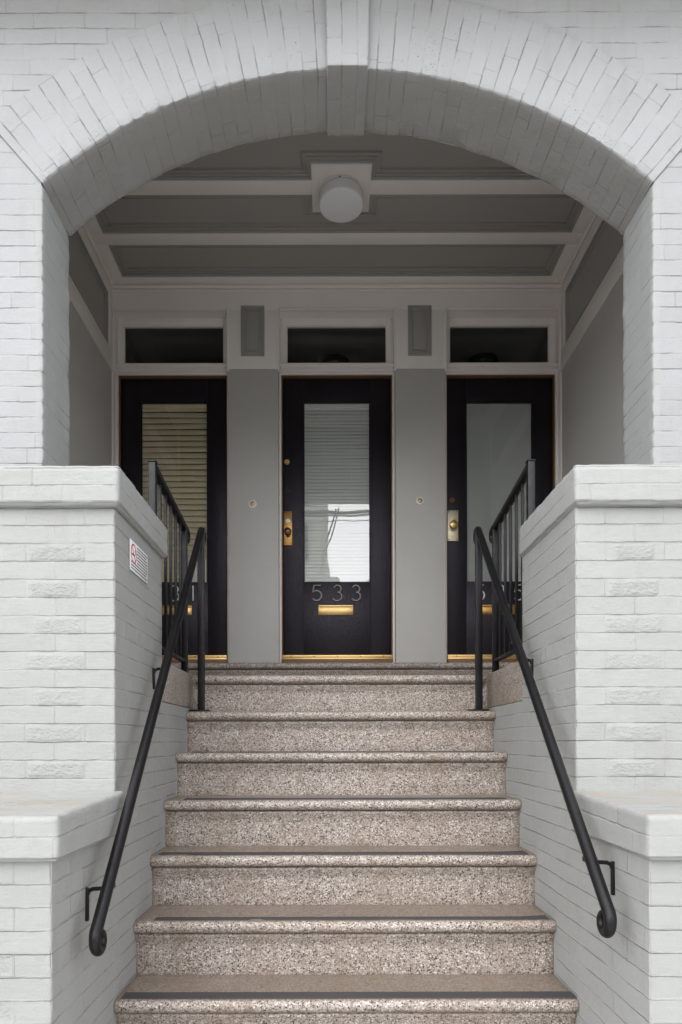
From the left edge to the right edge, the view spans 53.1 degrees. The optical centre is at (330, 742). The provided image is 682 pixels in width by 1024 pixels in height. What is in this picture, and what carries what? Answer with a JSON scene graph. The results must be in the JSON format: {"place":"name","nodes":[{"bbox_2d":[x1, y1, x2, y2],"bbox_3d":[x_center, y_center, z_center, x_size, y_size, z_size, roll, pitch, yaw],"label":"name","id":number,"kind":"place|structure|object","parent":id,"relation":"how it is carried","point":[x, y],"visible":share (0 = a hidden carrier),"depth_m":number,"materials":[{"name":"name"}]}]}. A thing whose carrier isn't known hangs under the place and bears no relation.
{"place":"outdoors","nodes":[
{"label":"outdoors","id":0,"kind":"place"},
{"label":"pavement","id":1,"kind":"structure","parent":0,"visible":0},
{"bbox_2d":[0,466,166,1023],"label":"brick pier","id":2,"kind":"structure","parent":1,"relation":"on","point":[80,629],"depth_m":2.37,"materials":[{"name":"white brick"}]},
{"bbox_2d":[130,539,147,583],"bbox_3d":[-0.744,-0.700,2.652,0.004,0.115,0.243,0,0,0],"label":"no smoking sign","id":3,"kind":"object","parent":2,"relation":"attached to","point":[138,562],"visible":1,"depth_m":2.64,"materials":[{"name":"white"}]},
{"bbox_2d":[0,0,681,465],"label":"brick facade","id":4,"kind":"structure","parent":1,"relation":"on","point":[104,104],"depth_m":2.75,"materials":[{"name":"brick"}]},
{"bbox_2d":[68,226,112,465],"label":"porch side wall","id":5,"kind":"structure","parent":4,"relation":"attached to","point":[90,350],"depth_m":4.63,"materials":[{"name":"grey paint"}]},
{"bbox_2d":[83,132,596,284],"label":"porch ceiling","id":6,"kind":"structure","parent":4,"relation":"attached to","point":[433,212],"depth_m":4.52,"materials":[{"name":"paint"}]},
{"bbox_2d":[319,175,363,222],"bbox_3d":[0.065,-3.357,4.213,0.278,0.111,0.278,0,0,0],"label":"ceiling lamp","id":7,"kind":"object","parent":6,"relation":"attached to","point":[341,199],"visible":1,"depth_m":4.16,"materials":[{"name":"glass"}]},
{"bbox_2d":[560,216,623,478],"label":"porch side wall","id":8,"kind":"structure","parent":4,"relation":"attached to","point":[592,337],"depth_m":4.48,"materials":[{"name":"grey paint"}]},
{"bbox_2d":[114,662,578,1023],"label":"staircase","id":9,"kind":"structure","parent":1,"relation":"on","point":[342,843],"depth_m":2.84,"materials":[{"name":"stone"}]},
{"bbox_2d":[85,527,210,956],"bbox_3d":[-0.698,-0.256,2.793,0.108,1.756,1.714,0,0,1],"label":"handrail","id":10,"kind":"object","parent":9,"relation":"on","point":[97,939],"visible":0.97,"depth_m":2.55,"materials":[{"name":"black metal"}]},
{"bbox_2d":[148,460,189,672],"bbox_3d":[-0.794,-0.811,3.410,0.042,0.890,0.759,0,0,0],"label":"guard rail","id":11,"kind":"object","parent":9,"relation":"on","point":[155,478],"visible":0.69,"depth_m":3.38,"materials":[{"name":"black metal"}]},
{"bbox_2d":[111,284,561,662],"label":"porch back wall","id":12,"kind":"structure","parent":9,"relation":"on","point":[420,530],"depth_m":5.10,"materials":[{"name":"grey paint"}]},
{"bbox_2d":[112,308,228,662],"bbox_3d":[-1.194,-1.906,5.174,0.868,2.675,0.168,0,0,0],"label":"door frame","id":13,"kind":"object","parent":12,"relation":"attached to","point":[172,371],"visible":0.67,"depth_m":5.15,"materials":[{"name":"paint"}]},
{"bbox_2d":[117,318,226,363],"bbox_3d":[-1.196,-3.043,5.216,0.858,0.376,0.037,0,0,0],"label":"transom window","id":14,"kind":"structure","parent":13,"relation":"attached to","point":[123,325],"depth_m":5.20,"materials":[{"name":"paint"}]},
{"bbox_2d":[121,379,226,654],"bbox_3d":[-1.193,-1.716,5.195,0.819,2.110,0.110,0,0,0],"label":"front door","id":15,"kind":"structure","parent":13,"relation":"attached to","point":[136,394],"depth_m":5.21,"materials":[{"name":"black paint"}]},
{"bbox_2d":[142,404,206,581],"bbox_3d":[-1.194,-1.903,5.245,0.508,1.396,0.033,0,0,0],"label":"venetian blind","id":16,"kind":"object","parent":15,"relation":"attached to","point":[194,515],"visible":0.69,"depth_m":5.24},
{"bbox_2d":[192,561,206,581],"bbox_3d":[-1.009,-1.309,5.227,0.118,0.162,0.004,0,0,0],"label":"paper notice","id":17,"kind":"object","parent":15,"relation":"attached to","point":[194,579],"visible":0.14,"depth_m":5.23,"materials":[{"name":"white paper"}]},
{"bbox_2d":[248,500,256,508],"bbox_3d":[-0.584,-1.780,5.093,0.066,0.066,0.015,0,0,0],"label":"doorbell","id":18,"kind":"object","parent":12,"relation":"attached to","point":[252,504],"visible":1,"depth_m":5.09,"materials":[{"name":"plastic"}]},
{"bbox_2d":[319,354,349,362],"bbox_3d":[0.035,-3.329,6.060,0.270,0.089,0.270,0,0,0],"label":"hall lamp","id":19,"kind":"object","parent":12,"relation":"attached to","point":[334,358],"visible":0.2,"depth_m":5.96,"materials":[{"name":"black paint"}]},
{"bbox_2d":[278,307,395,662],"bbox_3d":[0.048,-1.909,5.174,0.882,2.675,0.168,0,0,0],"label":"door frame","id":20,"kind":"object","parent":12,"relation":"attached to","point":[336,370],"visible":0.91,"depth_m":5.15,"materials":[{"name":"paint"}]},
{"bbox_2d":[283,379,390,654],"bbox_3d":[0.049,-1.719,5.195,0.819,2.110,0.110,0,0,0],"label":"front door","id":21,"kind":"structure","parent":20,"relation":"attached to","point":[337,618],"depth_m":5.21,"materials":[{"name":"black paint"}]},
{"bbox_2d":[304,404,368,581],"bbox_3d":[0.048,-1.907,5.248,0.508,1.395,0.028,0,0,0],"label":"mini blind","id":22,"kind":"object","parent":21,"relation":"attached to","point":[336,541],"visible":1,"depth_m":5.25,"materials":[{"name":"white plastic"}]},
{"bbox_2d":[280,318,393,362],"bbox_3d":[0.046,-3.045,5.216,0.872,0.376,0.037,0,0,0],"label":"transom window","id":23,"kind":"structure","parent":20,"relation":"attached to","point":[385,323],"depth_m":5.20,"materials":[{"name":"paint"}]},
{"bbox_2d":[416,496,424,504],"bbox_3d":[0.669,-1.803,5.093,0.066,0.066,0.015,0,0,0],"label":"doorbell","id":24,"kind":"object","parent":12,"relation":"attached to","point":[420,500],"visible":1,"depth_m":5.09,"materials":[{"name":"plastic"}]},
{"bbox_2d":[467,352,497,361],"bbox_3d":[1.345,-3.331,6.040,0.270,0.089,0.270,0,0,0],"label":"hall lamp","id":25,"kind":"object","parent":12,"relation":"attached to","point":[485,357],"visible":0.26,"depth_m":5.95,"materials":[{"name":"black paint"}]},
{"bbox_2d":[445,307,560,661],"bbox_3d":[1.290,-1.911,5.174,0.868,2.675,0.168,0,0,0],"label":"door frame","id":26,"kind":"object","parent":12,"relation":"attached to","point":[497,370],"visible":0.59,"depth_m":5.15,"materials":[{"name":"paint"}]},
{"bbox_2d":[447,378,552,654],"bbox_3d":[1.291,-1.722,5.193,0.819,2.110,0.114,0,0,0],"label":"front door","id":27,"kind":"structure","parent":26,"relation":"attached to","point":[536,393],"depth_m":5.21,"materials":[{"name":"black paint"}]},
{"bbox_2d":[467,404,530,580],"bbox_3d":[1.290,-1.917,5.255,0.508,1.417,0.041,0,0,0],"label":"roller shade","id":28,"kind":"object","parent":27,"relation":"attached to","point":[498,445],"visible":0.75,"depth_m":5.24,"materials":[{"name":"fabric"}]},
{"bbox_2d":[447,318,555,362],"bbox_3d":[1.288,-3.048,5.216,0.858,0.376,0.037,0,0,0],"label":"transom window","id":29,"kind":"structure","parent":26,"relation":"attached to","point":[549,324],"depth_m":5.20,"materials":[{"name":"paint"}]},
{"bbox_2d":[489,459,535,671],"bbox_3d":[0.896,-0.814,3.410,0.042,0.890,0.759,0,0,0],"label":"guard rail","id":30,"kind":"object","parent":9,"relation":"on","point":[527,476],"visible":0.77,"depth_m":3.40,"materials":[{"name":"black metal"}]},
{"bbox_2d":[466,526,616,937],"bbox_3d":[0.796,-0.291,2.764,0.120,1.689,1.769,0,0,-1],"label":"handrail","id":31,"kind":"object","parent":9,"relation":"on","point":[606,920],"visible":0.98,"depth_m":2.49,"materials":[{"name":"black metal"}]},
{"bbox_2d":[519,464,681,1023],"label":"brick pier","id":32,"kind":"structure","parent":1,"relation":"on","point":[600,550],"depth_m":2.37,"materials":[{"name":"white brick"}]}
]}

